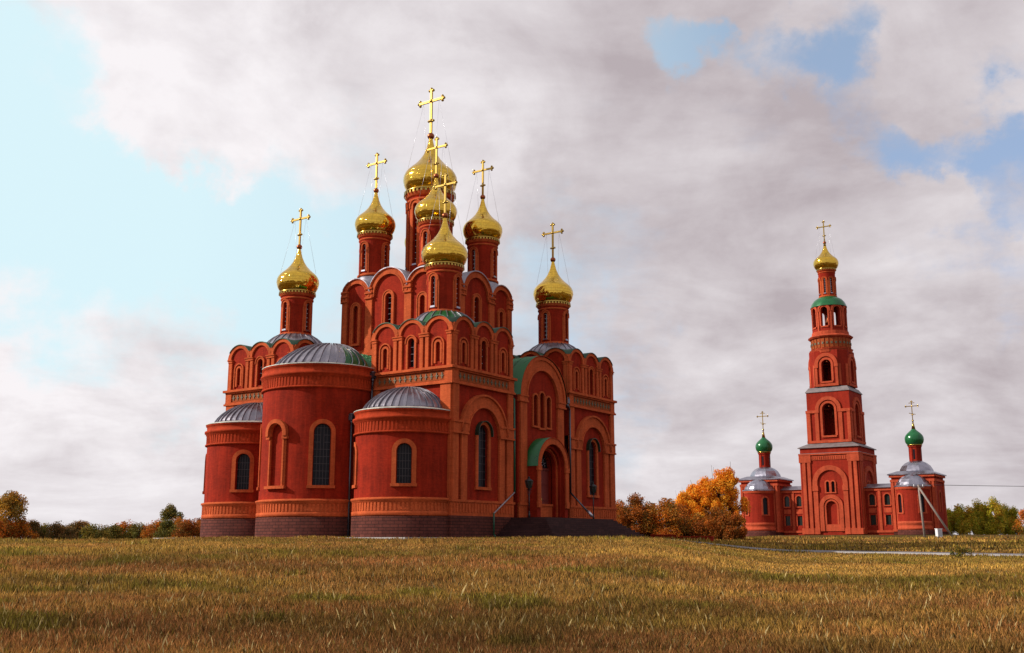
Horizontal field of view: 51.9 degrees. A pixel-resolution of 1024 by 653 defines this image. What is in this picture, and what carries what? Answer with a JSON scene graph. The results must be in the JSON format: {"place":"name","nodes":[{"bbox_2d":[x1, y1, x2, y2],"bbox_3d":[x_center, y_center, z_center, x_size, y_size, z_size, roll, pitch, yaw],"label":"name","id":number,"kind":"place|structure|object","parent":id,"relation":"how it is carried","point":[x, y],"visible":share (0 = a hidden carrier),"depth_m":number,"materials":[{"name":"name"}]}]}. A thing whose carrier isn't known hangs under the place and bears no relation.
{"place":"outdoors","nodes":[
{"label":"outdoors","id":0,"kind":"place"},
{"bbox_2d":[154,537,457,538],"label":"pavement","id":1,"kind":"structure","parent":0,"point":[388,537],"depth_m":66.47,"materials":[{"name":"concrete"}]},
{"bbox_2d":[0,534,1023,652],"bbox_3d":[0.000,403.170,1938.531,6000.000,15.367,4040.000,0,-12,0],"label":"ground","id":2,"kind":"structure","parent":0,"point":[785,571],"depth_m":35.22,"materials":[{"name":"plant"}]},
{"bbox_2d":[0,518,3,537],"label":"shrub","id":3,"kind":"object","parent":2,"relation":"on","point":[1,523],"visible":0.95,"depth_m":102.28,"materials":[{"name":"brown plant"}]},
{"bbox_2d":[0,519,21,538],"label":"shrub","id":4,"kind":"object","parent":2,"relation":"on","point":[10,530],"visible":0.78,"depth_m":104.82,"materials":[{"name":"brown plant"}]},
{"bbox_2d":[0,490,28,536],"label":"broadleaf tree","id":5,"kind":"object","parent":2,"relation":"on","point":[11,503],"visible":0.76,"depth_m":106.28,"materials":[{"name":"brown plant"}]},
{"bbox_2d":[2,519,39,538],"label":"shrub","id":6,"kind":"object","parent":2,"relation":"on","point":[27,532],"visible":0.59,"depth_m":106.42,"materials":[{"name":"brown plant"}]},
{"bbox_2d":[22,519,45,538],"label":"shrub","id":7,"kind":"object","parent":2,"relation":"on","point":[35,525],"visible":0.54,"depth_m":108.84,"materials":[{"name":"green plant"}]},
{"bbox_2d":[40,522,55,537],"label":"shrub","id":8,"kind":"object","parent":2,"relation":"on","point":[43,530],"visible":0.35,"depth_m":109.92,"materials":[{"name":"green plant"}]},
{"bbox_2d":[42,520,79,539],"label":"shrub","id":9,"kind":"object","parent":2,"relation":"on","point":[55,529],"visible":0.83,"depth_m":108.01,"materials":[{"name":"brown plant"}]},
{"bbox_2d":[63,522,82,539],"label":"shrub","id":10,"kind":"object","parent":2,"relation":"on","point":[72,525],"visible":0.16,"depth_m":113.70,"materials":[{"name":"green plant"}]},
{"bbox_2d":[68,520,97,538],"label":"shrub","id":11,"kind":"object","parent":2,"relation":"on","point":[82,524],"visible":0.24,"depth_m":114.62,"materials":[{"name":"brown plant"}]},
{"bbox_2d":[78,523,110,538],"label":"shrub","id":12,"kind":"object","parent":2,"relation":"on","point":[87,532],"visible":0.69,"depth_m":106.37,"materials":[{"name":"green plant"}]},
{"bbox_2d":[100,523,131,538],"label":"shrub","id":13,"kind":"object","parent":2,"relation":"on","point":[115,530],"visible":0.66,"depth_m":109.90,"materials":[{"name":"green plant"}]},
{"bbox_2d":[116,519,137,538],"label":"shrub","id":14,"kind":"object","parent":2,"relation":"on","point":[124,524],"visible":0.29,"depth_m":114.73,"materials":[{"name":"brown plant"}]},
{"bbox_2d":[123,522,142,537],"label":"shrub","id":15,"kind":"object","parent":2,"relation":"on","point":[134,528],"visible":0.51,"depth_m":113.67,"materials":[{"name":"green plant"}]},
{"bbox_2d":[132,523,153,538],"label":"shrub","id":16,"kind":"object","parent":2,"relation":"on","point":[138,536],"visible":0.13,"depth_m":113.48,"materials":[{"name":"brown plant"}]},
{"bbox_2d":[140,518,162,537],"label":"shrub","id":17,"kind":"object","parent":2,"relation":"on","point":[152,526],"visible":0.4,"depth_m":111.64,"materials":[{"name":"brown plant"}]},
{"bbox_2d":[151,518,181,537],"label":"shrub","id":18,"kind":"object","parent":2,"relation":"on","point":[165,525],"visible":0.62,"depth_m":109.98,"materials":[{"name":"green plant"}]},
{"bbox_2d":[159,503,183,522],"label":"broadleaf tree","id":19,"kind":"object","parent":2,"relation":"on","point":[170,512],"visible":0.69,"depth_m":119.54,"materials":[{"name":"green plant"}]},
{"bbox_2d":[167,516,185,531],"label":"shrub","id":20,"kind":"object","parent":2,"relation":"on","point":[176,521],"visible":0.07,"depth_m":112.86,"materials":[{"name":"brown plant"}]},
{"bbox_2d":[171,518,200,536],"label":"shrub","id":21,"kind":"object","parent":2,"relation":"on","point":[186,530],"visible":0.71,"depth_m":107.51,"materials":[{"name":"brown plant"}]},
{"bbox_2d":[191,517,200,535],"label":"shrub","id":22,"kind":"object","parent":2,"relation":"on","point":[198,520],"visible":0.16,"depth_m":109.73,"materials":[{"name":"brown plant"}]},
{"bbox_2d":[200,88,647,536],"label":"cathedral","id":23,"kind":"structure","parent":2,"relation":"on","point":[421,400],"depth_m":77.57,"materials":[{"name":"red brick"}]},
{"bbox_2d":[202,453,206,493],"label":"window","id":24,"kind":"structure","parent":23,"relation":"in","point":[206,453],"depth_m":80.83,"materials":[{"name":"orange brick"}]},
{"bbox_2d":[229,449,253,491],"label":"window","id":25,"kind":"structure","parent":23,"relation":"in","point":[245,468],"depth_m":78.42,"materials":[{"name":"orange brick"}]},
{"bbox_2d":[257,424,261,490],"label":"window","id":26,"kind":"structure","parent":23,"relation":"in","point":[258,488],"depth_m":75.61,"materials":[{"name":"orange brick"}]},
{"bbox_2d":[306,419,335,487],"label":"window","id":27,"kind":"structure","parent":23,"relation":"in","point":[321,458],"depth_m":73.25,"materials":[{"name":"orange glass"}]},
{"bbox_2d":[352,442,357,488],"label":"window","id":28,"kind":"structure","parent":23,"relation":"in","point":[355,464],"depth_m":71.81,"materials":[{"name":"orange brick"}]},
{"bbox_2d":[390,438,416,485],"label":"window","id":29,"kind":"structure","parent":23,"relation":"in","point":[406,476],"depth_m":69.93,"materials":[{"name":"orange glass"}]},
{"bbox_2d":[474,422,491,490],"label":"window","id":30,"kind":"structure","parent":23,"relation":"in","point":[480,448],"depth_m":74.75,"materials":[{"name":"orange brick"}]},
{"bbox_2d":[525,477,532,516],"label":"lamp post","id":31,"kind":"object","parent":23,"relation":"on","point":[529,482],"visible":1,"depth_m":76.19,"materials":[{"name":"black metal"}]},
{"bbox_2d":[532,393,538,427],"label":"window","id":32,"kind":"structure","parent":23,"relation":"in","point":[533,394],"depth_m":80.81,"materials":[{"name":"orange brick"}]},
{"bbox_2d":[538,391,545,429],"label":"window","id":33,"kind":"structure","parent":23,"relation":"in","point":[544,408],"depth_m":81.76,"materials":[{"name":"orange brick"}]},
{"bbox_2d":[541,470,548,503],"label":"door","id":34,"kind":"structure","parent":23,"relation":"in","point":[544,473],"depth_m":81.16,"materials":[{"name":"red wood"}]},
{"bbox_2d":[546,396,551,429],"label":"window","id":35,"kind":"structure","parent":23,"relation":"in","point":[550,400],"depth_m":82.48,"materials":[{"name":"orange brick"}]},
{"bbox_2d":[586,439,599,497],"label":"window","id":36,"kind":"structure","parent":23,"relation":"in","point":[589,454],"depth_m":87.37,"materials":[{"name":"orange brick"}]},
{"bbox_2d":[589,482,596,518],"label":"lamp post","id":37,"kind":"object","parent":23,"relation":"on","point":[593,487],"visible":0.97,"depth_m":83.73,"materials":[{"name":"black metal"}]},
{"bbox_2d":[616,499,635,527],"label":"bush","id":38,"kind":"object","parent":2,"relation":"on","point":[620,505],"visible":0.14,"depth_m":114.24,"materials":[{"name":"brown plant"}]},
{"bbox_2d":[616,492,659,536],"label":"bush","id":39,"kind":"object","parent":2,"relation":"on","point":[635,509],"visible":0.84,"depth_m":111.79,"materials":[{"name":"brown plant"}]},
{"bbox_2d":[638,501,663,536],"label":"bush","id":40,"kind":"object","parent":2,"relation":"on","point":[651,506],"visible":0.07,"depth_m":114.01,"materials":[{"name":"brown plant"}]},
{"bbox_2d":[641,498,692,535],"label":"bush","id":41,"kind":"object","parent":2,"relation":"on","point":[669,514],"visible":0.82,"depth_m":110.32,"materials":[{"name":"brown plant"}]},
{"bbox_2d":[669,503,690,535],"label":"bush","id":42,"kind":"object","parent":2,"relation":"on","point":[686,516],"visible":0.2,"depth_m":114.60,"materials":[{"name":"brown plant"}]},
{"bbox_2d":[650,534,713,540],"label":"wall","id":43,"kind":"structure","parent":2,"relation":"on","point":[711,538],"depth_m":89.78,"materials":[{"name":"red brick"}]},
{"bbox_2d":[670,490,699,531],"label":"autumn tree","id":44,"kind":"object","parent":2,"relation":"on","point":[683,497],"visible":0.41,"depth_m":131.23,"materials":[{"name":"brown plant"}]},
{"bbox_2d":[681,512,704,535],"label":"bush","id":45,"kind":"object","parent":2,"relation":"on","point":[692,522],"visible":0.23,"depth_m":113.18,"materials":[{"name":"brown plant"}]},
{"bbox_2d":[686,484,704,516],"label":"autumn tree","id":46,"kind":"object","parent":2,"relation":"on","point":[689,489],"visible":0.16,"depth_m":133.69,"materials":[{"name":"brown plant"}]},
{"bbox_2d":[686,475,725,519],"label":"autumn tree","id":47,"kind":"object","parent":2,"relation":"on","point":[703,491],"visible":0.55,"depth_m":131.49,"materials":[{"name":"brown plant"}]},
{"bbox_2d":[689,506,730,539],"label":"bush","id":48,"kind":"object","parent":2,"relation":"on","point":[704,528],"visible":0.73,"depth_m":108.53,"materials":[{"name":"brown plant"}]},
{"bbox_2d":[698,466,738,520],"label":"autumn tree","id":49,"kind":"object","parent":2,"relation":"on","point":[719,483],"visible":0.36,"depth_m":131.53,"materials":[{"name":"brown plant"}]},
{"bbox_2d":[708,466,751,522],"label":"autumn tree","id":50,"kind":"object","parent":2,"relation":"on","point":[730,479],"visible":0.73,"depth_m":131.67,"materials":[{"name":"brown plant"}]},
{"bbox_2d":[712,511,747,539],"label":"bush","id":51,"kind":"object","parent":2,"relation":"on","point":[736,529],"visible":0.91,"depth_m":107.37,"materials":[{"name":"brown plant"}]},
{"bbox_2d":[739,411,793,535],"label":"chapel","id":52,"kind":"structure","parent":2,"relation":"on","point":[763,484],"depth_m":147.42,"materials":[{"name":"red brick"}]},
{"bbox_2d":[780,486,803,534],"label":"connecting wing","id":53,"kind":"structure","parent":2,"relation":"on","point":[791,510],"depth_m":147.09,"materials":[{"name":"red brick"}]},
{"bbox_2d":[797,221,876,534],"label":"bell tower","id":54,"kind":"structure","parent":2,"relation":"on","point":[837,456],"depth_m":145.81,"materials":[{"name":"red brick"}]},
{"bbox_2d":[864,483,893,534],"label":"connecting wing","id":55,"kind":"structure","parent":2,"relation":"on","point":[878,507],"depth_m":140.50,"materials":[{"name":"red brick"}]},
{"bbox_2d":[887,401,948,534],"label":"chapel","id":56,"kind":"structure","parent":2,"relation":"on","point":[915,470],"depth_m":136.51,"materials":[{"name":"red brick"}]},
{"bbox_2d":[913,484,952,536],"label":"utility pole","id":57,"kind":"object","parent":2,"relation":"on","point":[936,513],"visible":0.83,"depth_m":117.50,"materials":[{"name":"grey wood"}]},
{"bbox_2d":[923,484,1023,486],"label":"overhead wire","id":58,"kind":"object","parent":57,"relation":"attached to","point":[968,485],"visible":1,"depth_m":117.39,"materials":[{"name":"black metal"}]},
{"bbox_2d":[935,529,942,536],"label":"utility box","id":59,"kind":"object","parent":2,"relation":"on","point":[938,532],"visible":0.79,"depth_m":114.69,"materials":[{"name":"white paint"}]},
{"bbox_2d":[947,514,952,533],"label":"young tree","id":60,"kind":"object","parent":2,"relation":"on","point":[949,528],"visible":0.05,"depth_m":144.68,"materials":[{"name":"green plant"}]},
{"bbox_2d":[947,506,954,534],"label":"young tree","id":61,"kind":"object","parent":2,"relation":"on","point":[949,511],"visible":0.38,"depth_m":146.77,"materials":[{"name":"green plant"}]},
{"bbox_2d":[949,503,966,534],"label":"young tree","id":62,"kind":"object","parent":2,"relation":"on","point":[959,510],"visible":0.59,"depth_m":145.53,"materials":[{"name":"green plant"}]},
{"bbox_2d":[950,545,971,556],"bbox_3d":[26.832,13.570,63.013,1.242,1.045,0.760,3,-12,-16],"label":"bush","id":63,"kind":"object","parent":2,"relation":"on","point":[960,551],"visible":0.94,"depth_m":63.00,"materials":[{"name":"green plant"}]},
{"bbox_2d":[955,505,984,534],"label":"young tree","id":64,"kind":"object","parent":2,"relation":"on","point":[968,525],"visible":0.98,"depth_m":142.51,"materials":[{"name":"green plant"}]},
{"bbox_2d":[971,498,984,534],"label":"young tree","id":65,"kind":"object","parent":2,"relation":"on","point":[976,509],"visible":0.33,"depth_m":146.63,"materials":[{"name":"green plant"}]},
{"bbox_2d":[977,502,994,534],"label":"young tree","id":66,"kind":"object","parent":2,"relation":"on","point":[983,510],"visible":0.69,"depth_m":143.61,"materials":[{"name":"green plant"}]},
{"bbox_2d":[984,496,1008,534],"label":"young tree","id":67,"kind":"object","parent":2,"relation":"on","point":[995,524],"visible":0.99,"depth_m":141.80,"materials":[{"name":"green plant"}]},
{"bbox_2d":[1000,504,1019,534],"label":"young tree","id":68,"kind":"object","parent":2,"relation":"on","point":[1005,531],"visible":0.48,"depth_m":144.45,"materials":[{"name":"green plant"}]},
{"bbox_2d":[1000,505,1023,534],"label":"young tree","id":69,"kind":"object","parent":2,"relation":"on","point":[1013,512],"visible":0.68,"depth_m":144.40,"materials":[{"name":"green plant"}]},
{"bbox_2d":[1012,509,1023,534],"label":"bush","id":70,"kind":"object","parent":2,"relation":"on","point":[1021,515],"visible":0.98,"depth_m":133.44,"materials":[{"name":"brown plant"}]},
{"bbox_2d":[0,0,1023,536],"label":"sky","id":71,"kind":"structure","parent":0,"point":[158,158],"materials":[{"name":"white"}]},
{"bbox_2d":[723,544,1023,554],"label":"road","id":72,"kind":"structure","parent":0,"point":[893,551],"depth_m":72.76,"materials":[{"name":"grey asphalt"}]},
{"bbox_2d":[673,539,1022,556],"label":"kerb","id":73,"kind":"structure","parent":72,"relation":"on","point":[854,552],"depth_m":70.85,"materials":[{"name":"concrete"}]}
]}

